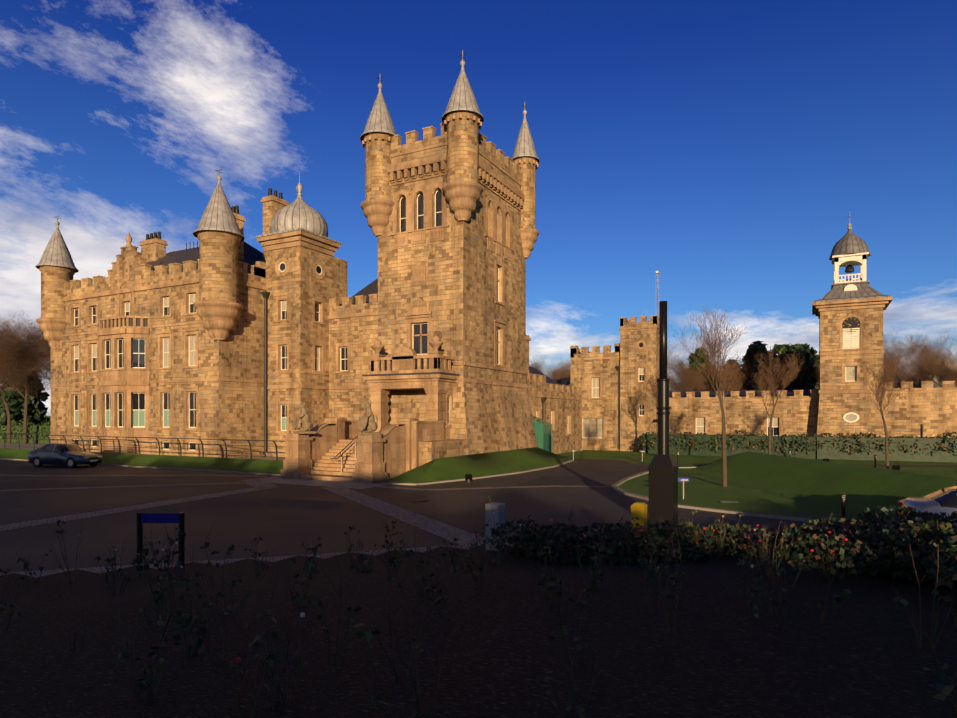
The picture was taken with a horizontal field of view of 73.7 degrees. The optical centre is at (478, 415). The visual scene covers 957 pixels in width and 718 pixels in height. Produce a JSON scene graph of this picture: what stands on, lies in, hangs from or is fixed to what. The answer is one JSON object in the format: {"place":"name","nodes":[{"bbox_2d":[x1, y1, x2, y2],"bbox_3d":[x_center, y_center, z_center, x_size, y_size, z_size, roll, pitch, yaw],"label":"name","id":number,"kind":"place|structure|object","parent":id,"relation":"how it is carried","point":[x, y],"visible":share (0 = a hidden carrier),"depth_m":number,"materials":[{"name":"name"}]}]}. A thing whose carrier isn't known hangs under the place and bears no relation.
{"place":"outdoors","nodes":[
{"label":"outdoors","id":0,"kind":"place"},
{"bbox_2d":[0,416,956,717],"bbox_3d":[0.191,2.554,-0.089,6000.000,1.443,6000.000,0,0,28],"label":"ground","id":1,"kind":"structure","parent":0,"point":[722,654],"depth_m":8.53,"materials":[{"name":"black asphalt"}]},
{"bbox_2d":[0,566,28,629],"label":"rose","id":2,"kind":"object","parent":1,"relation":"on","point":[12,605],"visible":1,"depth_m":7.45,"materials":[{"name":"green plant"}]},
{"bbox_2d":[0,346,50,426],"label":"evergreen tree","id":3,"kind":"object","parent":1,"relation":"on","point":[15,400],"visible":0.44,"depth_m":73.00,"materials":[{"name":"green plant"}]},
{"bbox_2d":[0,320,50,443],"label":"tree","id":4,"kind":"object","parent":1,"relation":"on","point":[10,350],"visible":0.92,"depth_m":66.04,"materials":[{"name":"brown plant"}]},
{"bbox_2d":[0,315,50,443],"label":"tree","id":5,"kind":"object","parent":1,"relation":"on","point":[29,335],"visible":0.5,"depth_m":70.17,"materials":[{"name":"brown plant"}]},
{"bbox_2d":[0,420,50,444],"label":"hedge","id":6,"kind":"object","parent":1,"relation":"on","point":[41,430],"visible":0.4,"depth_m":70.60,"materials":[{"name":"green plant"}]},
{"bbox_2d":[0,312,50,423],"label":"tree","id":7,"kind":"object","parent":1,"relation":"on","point":[35,390],"visible":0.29,"depth_m":71.76,"materials":[{"name":"brown plant"}]},
{"bbox_2d":[7,337,50,384],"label":"tree","id":8,"kind":"object","parent":1,"relation":"on","point":[48,354],"visible":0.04,"depth_m":67.33,"materials":[{"name":"brown plant"}]},
{"bbox_2d":[16,546,47,586],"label":"rose","id":9,"kind":"object","parent":1,"relation":"on","point":[27,565],"visible":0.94,"depth_m":11.52,"materials":[{"name":"green"}]},
{"bbox_2d":[28,443,101,467],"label":"car","id":10,"kind":"object","parent":1,"relation":"on","point":[71,455],"visible":1,"depth_m":40.19,"materials":[{"name":"blue metal"}]},
{"bbox_2d":[49,519,84,584],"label":"rose","id":11,"kind":"object","parent":1,"relation":"on","point":[61,532],"visible":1,"depth_m":11.57,"materials":[{"name":"green plant"}]},
{"bbox_2d":[94,545,147,596],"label":"rose","id":12,"kind":"object","parent":1,"relation":"on","point":[108,560],"visible":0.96,"depth_m":9.73,"materials":[{"name":"green plant"}]},
{"bbox_2d":[1,433,284,459],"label":"railing","id":13,"kind":"object","parent":1,"relation":"on","point":[159,452],"visible":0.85,"depth_m":41.11,"materials":[{"name":"grey metal"}]},
{"bbox_2d":[113,597,181,703],"bbox_3d":[-2.497,1.800,4.926,1.079,0.862,0.372,0,0,36],"label":"rose","id":14,"kind":"object","parent":1,"relation":"on","point":[147,679],"visible":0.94,"depth_m":4.91,"materials":[{"name":"brown"}]},
{"bbox_2d":[133,565,168,629],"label":"rose","id":15,"kind":"object","parent":1,"relation":"on","point":[142,615],"visible":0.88,"depth_m":7.10,"materials":[{"name":"green"}]},
{"bbox_2d":[137,512,184,569],"bbox_3d":[-6.708,2.815,13.461,1.002,1.520,0.107,0,0,1],"label":"sign frame","id":16,"kind":"object","parent":1,"relation":"on","point":[142,518],"visible":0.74,"depth_m":13.45,"materials":[{"name":"blue"}]},
{"bbox_2d":[141,521,181,572],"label":"rose","id":17,"kind":"object","parent":1,"relation":"on","point":[157,550],"visible":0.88,"depth_m":12.62,"materials":[{"name":"green"}]},
{"bbox_2d":[140,526,185,604],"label":"rose","id":18,"kind":"object","parent":1,"relation":"on","point":[157,564],"visible":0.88,"depth_m":8.47,"materials":[{"name":"green plant"}]},
{"bbox_2d":[149,532,185,596],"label":"rose","id":19,"kind":"object","parent":1,"relation":"on","point":[159,561],"visible":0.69,"depth_m":9.16,"materials":[{"name":"green plant"}]},
{"bbox_2d":[158,554,210,617],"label":"rose","id":20,"kind":"object","parent":1,"relation":"on","point":[160,569],"visible":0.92,"depth_m":7.67,"materials":[{"name":"green plant"}]},
{"bbox_2d":[172,581,213,656],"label":"rose","id":21,"kind":"object","parent":1,"relation":"on","point":[189,629],"visible":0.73,"depth_m":6.04,"materials":[{"name":"green plant"}]},
{"bbox_2d":[184,573,246,664],"bbox_3d":[-2.418,1.887,5.866,0.547,0.796,0.569,0,0,-30],"label":"rose","id":22,"kind":"object","parent":1,"relation":"on","point":[201,630],"visible":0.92,"depth_m":5.80,"materials":[{"name":"green plant"}]},
{"bbox_2d":[192,525,240,618],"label":"rose","id":23,"kind":"object","parent":1,"relation":"on","point":[209,563],"visible":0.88,"depth_m":7.66,"materials":[{"name":"green plant"}]},
{"bbox_2d":[194,568,282,717],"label":"rose","id":24,"kind":"object","parent":1,"relation":"on","point":[237,660],"visible":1,"depth_m":4.55,"materials":[{"name":"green plant"}]},
{"bbox_2d":[245,537,269,578],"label":"rose","id":25,"kind":"object","parent":1,"relation":"on","point":[256,566],"visible":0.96,"depth_m":11.42,"materials":[{"name":"green plant"}]},
{"bbox_2d":[217,598,304,704],"bbox_3d":[-1.562,1.799,4.806,0.881,0.788,0.334,0,0,35],"label":"rose","id":26,"kind":"object","parent":1,"relation":"on","point":[292,657],"visible":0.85,"depth_m":4.82,"materials":[{"name":"green plant"}]},
{"bbox_2d":[230,589,292,709],"bbox_3d":[-1.593,1.742,4.686,0.453,0.888,0.241,0,0,-16],"label":"rose","id":27,"kind":"object","parent":1,"relation":"on","point":[247,593],"visible":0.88,"depth_m":4.70,"materials":[{"name":"green"}]},
{"bbox_2d":[35,50,539,482],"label":"castle","id":28,"kind":"structure","parent":1,"relation":"on","point":[224,330],"depth_m":43.35,"materials":[{"name":"stone"}]},
{"bbox_2d":[293,402,314,433],"bbox_3d":[-9.098,0.115,33.291,1.059,1.680,0.720,0,0,-37],"label":"statue","id":29,"kind":"object","parent":28,"relation":"on","point":[306,424],"visible":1,"depth_m":33.13,"materials":[{"name":"beige stone"}]},
{"bbox_2d":[357,401,380,434],"bbox_3d":[-5.369,0.115,31.332,0.720,1.680,1.059,0,0,38],"label":"statue","id":30,"kind":"object","parent":28,"relation":"on","point":[367,423],"visible":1,"depth_m":31.15,"materials":[{"name":"beige stone"}]},
{"bbox_2d":[285,559,318,607],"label":"rose","id":31,"kind":"object","parent":1,"relation":"on","point":[307,567],"visible":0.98,"depth_m":8.17,"materials":[{"name":"green plant"}]},
{"bbox_2d":[309,551,373,667],"bbox_3d":[-1.194,1.695,5.590,0.264,1.109,0.658,0,0,36],"label":"rose","id":32,"kind":"object","parent":1,"relation":"on","point":[326,626],"visible":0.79,"depth_m":5.65,"materials":[{"name":"green plant"}]},
{"bbox_2d":[347,623,414,717],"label":"rose","id":33,"kind":"object","parent":1,"relation":"on","point":[352,630],"visible":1,"depth_m":4.01,"materials":[{"name":"green"}]},
{"bbox_2d":[378,535,405,575],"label":"rose","id":34,"kind":"object","parent":1,"relation":"on","point":[393,557],"visible":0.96,"depth_m":11.03,"materials":[{"name":"green plant"}]},
{"bbox_2d":[367,582,437,682],"bbox_3d":[-0.549,1.768,5.220,0.346,0.882,0.794,0,0,28],"label":"rose","id":35,"kind":"object","parent":1,"relation":"on","point":[406,647],"visible":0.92,"depth_m":5.26,"materials":[{"name":"brown"}]},
{"bbox_2d":[396,527,442,597],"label":"rose","id":36,"kind":"object","parent":1,"relation":"on","point":[421,562],"visible":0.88,"depth_m":8.68,"materials":[{"name":"green plant"}]},
{"bbox_2d":[387,576,464,717],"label":"rose","id":37,"kind":"object","parent":1,"relation":"on","point":[418,703],"visible":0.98,"depth_m":4.49,"materials":[{"name":"brown"}]},
{"bbox_2d":[426,546,458,604],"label":"rose","id":38,"kind":"object","parent":1,"relation":"on","point":[456,574],"visible":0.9,"depth_m":8.02,"materials":[{"name":"green plant"}]},
{"bbox_2d":[441,537,473,564],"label":"rose","id":39,"kind":"object","parent":1,"relation":"on","point":[455,555],"visible":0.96,"depth_m":12.63,"materials":[{"name":"green plant"}]},
{"bbox_2d":[461,526,496,581],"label":"rose","id":40,"kind":"object","parent":1,"relation":"on","point":[466,558],"visible":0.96,"depth_m":9.68,"materials":[{"name":"green plant"}]},
{"bbox_2d":[485,502,504,550],"bbox_3d":[0.387,2.629,14.937,0.360,1.120,0.360,0,0,28],"label":"litter bin","id":41,"kind":"object","parent":1,"relation":"on","point":[498,510],"visible":0.71,"depth_m":14.81,"materials":[{"name":"grey metal"}]},
{"bbox_2d":[485,496,530,566],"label":"rose","id":42,"kind":"object","parent":1,"relation":"on","point":[501,548],"visible":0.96,"depth_m":12.05,"materials":[{"name":"green plant"}]},
{"bbox_2d":[489,519,549,556],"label":"shrub","id":43,"kind":"object","parent":1,"relation":"on","point":[498,533],"visible":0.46,"depth_m":13.77,"materials":[{"name":"green plant"}]},
{"bbox_2d":[517,525,581,560],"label":"shrub","id":44,"kind":"object","parent":1,"relation":"on","point":[522,537],"visible":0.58,"depth_m":12.80,"materials":[{"name":"green plant"}]},
{"bbox_2d":[536,530,567,605],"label":"rose","id":45,"kind":"object","parent":1,"relation":"on","point":[546,596],"visible":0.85,"depth_m":8.02,"materials":[{"name":"green plant"}]},
{"bbox_2d":[516,518,587,560],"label":"shrub","id":46,"kind":"object","parent":1,"relation":"on","point":[524,532],"visible":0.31,"depth_m":13.07,"materials":[{"name":"green plant"}]},
{"bbox_2d":[544,360,569,385],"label":"tree","id":47,"kind":"object","parent":1,"relation":"on","point":[558,376],"visible":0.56,"depth_m":76.93,"materials":[{"name":"brown plant"}]},
{"bbox_2d":[534,523,593,557],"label":"shrub","id":48,"kind":"object","parent":1,"relation":"on","point":[581,531],"visible":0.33,"depth_m":12.92,"materials":[{"name":"green plant"}]},
{"bbox_2d":[542,530,591,563],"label":"shrub","id":49,"kind":"object","parent":1,"relation":"on","point":[572,554],"visible":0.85,"depth_m":12.16,"materials":[{"name":"green plant"}]},
{"bbox_2d":[536,625,600,717],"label":"rose","id":50,"kind":"object","parent":1,"relation":"on","point":[570,707],"visible":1,"depth_m":4.44,"materials":[{"name":"green"}]},
{"bbox_2d":[545,564,595,650],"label":"rose","id":51,"kind":"object","parent":1,"relation":"on","point":[580,604],"visible":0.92,"depth_m":5.98,"materials":[{"name":"green plant"}]},
{"bbox_2d":[572,534,612,589],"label":"rose","id":52,"kind":"object","parent":1,"relation":"on","point":[594,546],"visible":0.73,"depth_m":9.03,"materials":[{"name":"green plant"}]},
{"bbox_2d":[586,543,605,597],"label":"rose","id":53,"kind":"object","parent":1,"relation":"on","point":[595,573],"visible":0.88,"depth_m":8.47,"materials":[{"name":"green"}]},
{"bbox_2d":[585,534,635,563],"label":"shrub","id":54,"kind":"object","parent":1,"relation":"on","point":[614,553],"visible":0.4,"depth_m":12.17,"materials":[{"name":"green plant"}]},
{"bbox_2d":[584,524,637,559],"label":"shrub","id":55,"kind":"object","parent":1,"relation":"on","point":[601,535],"visible":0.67,"depth_m":12.33,"materials":[{"name":"green plant"}]},
{"bbox_2d":[616,517,638,567],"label":"rose","id":56,"kind":"object","parent":1,"relation":"on","point":[629,560],"visible":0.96,"depth_m":11.23,"materials":[{"name":"green plant"}]},
{"bbox_2d":[603,521,666,557],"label":"shrub","id":57,"kind":"object","parent":1,"relation":"on","point":[643,527],"visible":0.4,"depth_m":12.89,"materials":[{"name":"green plant"}]},
{"bbox_2d":[631,502,646,542],"bbox_3d":[3.644,2.567,14.472,0.300,1.160,0.300,0,0,28],"label":"yellow bollard","id":58,"kind":"object","parent":1,"relation":"on","point":[639,510],"visible":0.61,"depth_m":14.35,"materials":[{"name":"yellow plastic"}]},
{"bbox_2d":[633,541,673,582],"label":"rose","id":59,"kind":"object","parent":1,"relation":"on","point":[643,560],"visible":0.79,"depth_m":9.65,"materials":[{"name":"green plant"}]},
{"bbox_2d":[643,365,674,406],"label":"lawn tree","id":60,"kind":"object","parent":1,"relation":"on","point":[654,394],"visible":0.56,"depth_m":50.03,"materials":[{"name":"brown plant"}]},
{"bbox_2d":[648,301,678,525],"bbox_3d":[5.568,-0.075,19.221,0.760,6.700,0.760,0,0,28],"label":"mast pole","id":61,"kind":"object","parent":1,"relation":"on","point":[663,468],"visible":0.96,"depth_m":19.05,"materials":[{"name":"black metal"}]},
{"bbox_2d":[645,547,687,597],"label":"rose","id":62,"kind":"object","parent":1,"relation":"on","point":[678,579],"visible":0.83,"depth_m":8.58,"materials":[{"name":"green plant"}]},
{"bbox_2d":[649,554,694,635],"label":"rose","id":63,"kind":"object","parent":1,"relation":"on","point":[657,570],"visible":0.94,"depth_m":6.81,"materials":[{"name":"green plant"}]},
{"bbox_2d":[637,533,710,561],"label":"shrub","id":64,"kind":"object","parent":1,"relation":"on","point":[677,545],"visible":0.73,"depth_m":12.65,"materials":[{"name":"green plant"}]},
{"bbox_2d":[668,359,700,391],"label":"tree","id":65,"kind":"object","parent":1,"relation":"on","point":[680,386],"visible":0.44,"depth_m":67.35,"materials":[{"name":"brown plant"}]},
{"bbox_2d":[658,521,714,553],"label":"shrub","id":66,"kind":"object","parent":1,"relation":"on","point":[684,525],"visible":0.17,"depth_m":13.84,"materials":[{"name":"green plant"}]},
{"bbox_2d":[669,525,718,558],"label":"shrub","id":67,"kind":"object","parent":1,"relation":"on","point":[710,535],"visible":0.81,"depth_m":13.01,"materials":[{"name":"green plant"}]},
{"bbox_2d":[675,361,724,390],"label":"tree","id":68,"kind":"object","parent":1,"relation":"on","point":[699,386],"visible":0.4,"depth_m":69.76,"materials":[{"name":"brown plant"}]},
{"bbox_2d":[684,346,715,390],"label":"evergreen tree","id":69,"kind":"object","parent":1,"relation":"on","point":[691,359],"visible":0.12,"depth_m":74.66,"materials":[{"name":"green plant"}]},
{"bbox_2d":[673,306,749,486],"bbox_3d":[10.816,-0.848,29.381,3.279,8.450,4.030,0,0,28],"label":"lawn tree","id":70,"kind":"object","parent":1,"relation":"on","point":[712,350],"visible":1,"depth_m":29.29,"materials":[{"name":"brown plant"}]},
{"bbox_2d":[697,511,742,561],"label":"rose","id":71,"kind":"object","parent":1,"relation":"on","point":[717,555],"visible":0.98,"depth_m":12.75,"materials":[{"name":"brown"}]},
{"bbox_2d":[698,526,750,555],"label":"shrub","id":72,"kind":"object","parent":1,"relation":"on","point":[733,545],"visible":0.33,"depth_m":13.64,"materials":[{"name":"green plant"}]},
{"bbox_2d":[704,351,766,390],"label":"tree","id":73,"kind":"object","parent":1,"relation":"on","point":[740,379],"visible":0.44,"depth_m":65.19,"materials":[{"name":"brown plant"}]},
{"bbox_2d":[526,211,956,453],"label":"stableblock","id":74,"kind":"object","parent":1,"relation":"on","point":[604,400],"visible":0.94,"depth_m":52.40,"materials":[{"name":"stone"}]},
{"bbox_2d":[715,524,773,557],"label":"shrub","id":75,"kind":"object","parent":1,"relation":"on","point":[742,529],"visible":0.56,"depth_m":13.62,"materials":[{"name":"green plant"}]},
{"bbox_2d":[736,549,762,619],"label":"rose","id":76,"kind":"object","parent":1,"relation":"on","point":[749,594],"visible":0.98,"depth_m":7.39,"materials":[{"name":"green plant"}]},
{"bbox_2d":[737,341,778,390],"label":"evergreen tree","id":77,"kind":"object","parent":1,"relation":"on","point":[758,349],"visible":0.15,"depth_m":65.38,"materials":[{"name":"green plant"}]},
{"bbox_2d":[759,521,793,575],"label":"rose","id":78,"kind":"object","parent":1,"relation":"on","point":[782,539],"visible":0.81,"depth_m":10.72,"materials":[{"name":"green plant"}]},
{"bbox_2d":[753,346,804,453],"bbox_3d":[17.694,-0.439,37.682,3.022,7.633,3.152,0,0,28],"label":"lawn tree","id":79,"kind":"object","parent":1,"relation":"on","point":[770,380],"visible":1,"depth_m":37.98,"materials":[{"name":"brown plant"}]},
{"bbox_2d":[749,360,814,389],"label":"tree","id":80,"kind":"object","parent":1,"relation":"on","point":[800,376],"visible":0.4,"depth_m":61.08,"materials":[{"name":"brown plant"}]},
{"bbox_2d":[771,343,796,370],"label":"evergreen tree","id":81,"kind":"object","parent":1,"relation":"on","point":[782,349],"visible":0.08,"depth_m":68.90,"materials":[{"name":"green plant"}]},
{"bbox_2d":[762,538,810,596],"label":"rose","id":82,"kind":"object","parent":1,"relation":"on","point":[797,556],"visible":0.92,"depth_m":8.88,"materials":[{"name":"green plant"}]},
{"bbox_2d":[752,546,821,618],"bbox_3d":[3.576,1.959,7.468,0.356,0.949,0.826,0,0,-12],"label":"rose","id":83,"kind":"object","parent":1,"relation":"on","point":[776,604],"visible":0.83,"depth_m":7.62,"materials":[{"name":"green plant"}]},
{"bbox_2d":[774,349,818,389],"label":"evergreen tree","id":84,"kind":"object","parent":1,"relation":"on","point":[810,382],"visible":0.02,"depth_m":61.51,"materials":[{"name":"green plant"}]},
{"bbox_2d":[637,429,956,461],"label":"hedge wall","id":85,"kind":"structure","parent":1,"relation":"on","point":[868,446],"depth_m":47.84,"materials":[{"name":"green plant"}]},
{"bbox_2d":[772,523,830,561],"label":"shrub","id":86,"kind":"object","parent":1,"relation":"on","point":[804,527],"visible":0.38,"depth_m":13.17,"materials":[{"name":"green plant"}]},
{"bbox_2d":[792,343,819,383],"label":"evergreen tree","id":87,"kind":"object","parent":1,"relation":"on","point":[811,351],"depth_m":72.67,"materials":[{"name":"green plant"}]},
{"bbox_2d":[777,532,878,580],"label":"shrub","id":88,"kind":"object","parent":1,"relation":"on","point":[845,542],"visible":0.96,"depth_m":10.37,"materials":[{"name":"green plant"}]},
{"bbox_2d":[809,528,863,565],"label":"shrub","id":89,"kind":"object","parent":1,"relation":"on","point":[827,531],"visible":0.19,"depth_m":12.43,"materials":[{"name":"green plant"}]},
{"bbox_2d":[817,540,858,625],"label":"rose","id":90,"kind":"object","parent":1,"relation":"on","point":[836,598],"visible":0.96,"depth_m":7.21,"materials":[{"name":"green plant"}]},
{"bbox_2d":[796,517,888,548],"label":"shrub","id":91,"kind":"object","parent":1,"relation":"on","point":[838,524],"visible":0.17,"depth_m":13.38,"materials":[{"name":"green plant"}]},
{"bbox_2d":[828,530,915,576],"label":"shrub","id":92,"kind":"object","parent":1,"relation":"on","point":[856,535],"visible":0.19,"depth_m":11.12,"materials":[{"name":"green plant"}]},
{"bbox_2d":[849,357,907,468],"bbox_3d":[23.563,-0.158,37.575,2.608,7.075,3.202,0,0,-6],"label":"lawn tree","id":93,"kind":"object","parent":1,"relation":"on","point":[884,379],"visible":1,"depth_m":36.95,"materials":[{"name":"brown plant"}]},
{"bbox_2d":[831,527,925,573],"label":"shrub","id":94,"kind":"object","parent":1,"relation":"on","point":[865,532],"visible":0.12,"depth_m":11.53,"materials":[{"name":"green plant"}]},
{"bbox_2d":[849,542,939,580],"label":"shrub","id":95,"kind":"object","parent":1,"relation":"on","point":[882,566],"visible":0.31,"depth_m":10.56,"materials":[{"name":"green plant"}]},
{"bbox_2d":[846,505,953,539],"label":"shrub","id":96,"kind":"object","parent":1,"relation":"on","point":[870,515],"visible":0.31,"depth_m":13.82,"materials":[{"name":"green plant"}]},
{"bbox_2d":[883,327,923,387],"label":"tree","id":97,"kind":"object","parent":1,"relation":"on","point":[894,351],"visible":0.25,"depth_m":69.82,"materials":[{"name":"brown plant"}]},
{"bbox_2d":[871,515,956,586],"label":"shrub","id":98,"kind":"object","parent":1,"relation":"on","point":[902,536],"visible":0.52,"depth_m":10.41,"materials":[{"name":"green plant"}]},
{"bbox_2d":[883,347,953,387],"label":"tree","id":99,"kind":"object","parent":1,"relation":"on","point":[906,374],"visible":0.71,"depth_m":65.79,"materials":[{"name":"brown plant"}]},
{"bbox_2d":[880,543,956,586],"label":"shrub","id":100,"kind":"object","parent":1,"relation":"on","point":[916,555],"visible":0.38,"depth_m":10.33,"materials":[{"name":"green plant"}]},
{"bbox_2d":[890,540,952,651],"bbox_3d":[4.544,1.832,6.493,0.504,1.114,0.548,0,0,44],"label":"rose","id":101,"kind":"object","parent":1,"relation":"on","point":[904,602],"visible":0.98,"depth_m":6.46,"materials":[{"name":"green plant"}]},
{"bbox_2d":[895,330,956,384],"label":"tree","id":102,"kind":"object","parent":1,"relation":"on","point":[928,347],"visible":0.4,"depth_m":74.21,"materials":[{"name":"brown plant"}]},
{"bbox_2d":[897,486,956,522],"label":"car","id":103,"kind":"object","parent":1,"relation":"on","point":[942,500],"visible":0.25,"depth_m":16.34,"materials":[{"name":"grey"}]},
{"bbox_2d":[903,511,956,540],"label":"shrub","id":104,"kind":"object","parent":1,"relation":"on","point":[935,517],"visible":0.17,"depth_m":12.35,"materials":[{"name":"green plant"}]},
{"bbox_2d":[907,343,956,386],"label":"tree","id":105,"kind":"object","parent":1,"relation":"on","point":[949,372],"visible":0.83,"depth_m":57.05,"materials":[{"name":"brown plant"}]},
{"bbox_2d":[908,614,956,717],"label":"rose","id":106,"kind":"object","parent":1,"relation":"on","point":[945,689],"visible":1,"depth_m":4.03,"materials":[{"name":"green"}]},
{"bbox_2d":[922,535,956,592],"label":"shrub","id":107,"kind":"object","parent":1,"relation":"on","point":[932,560],"visible":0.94,"depth_m":8.81,"materials":[{"name":"green plant"}]},
{"bbox_2d":[0,0,956,415],"label":"sky","id":108,"kind":"structure","parent":0,"point":[723,149],"materials":[{"name":"blue"}]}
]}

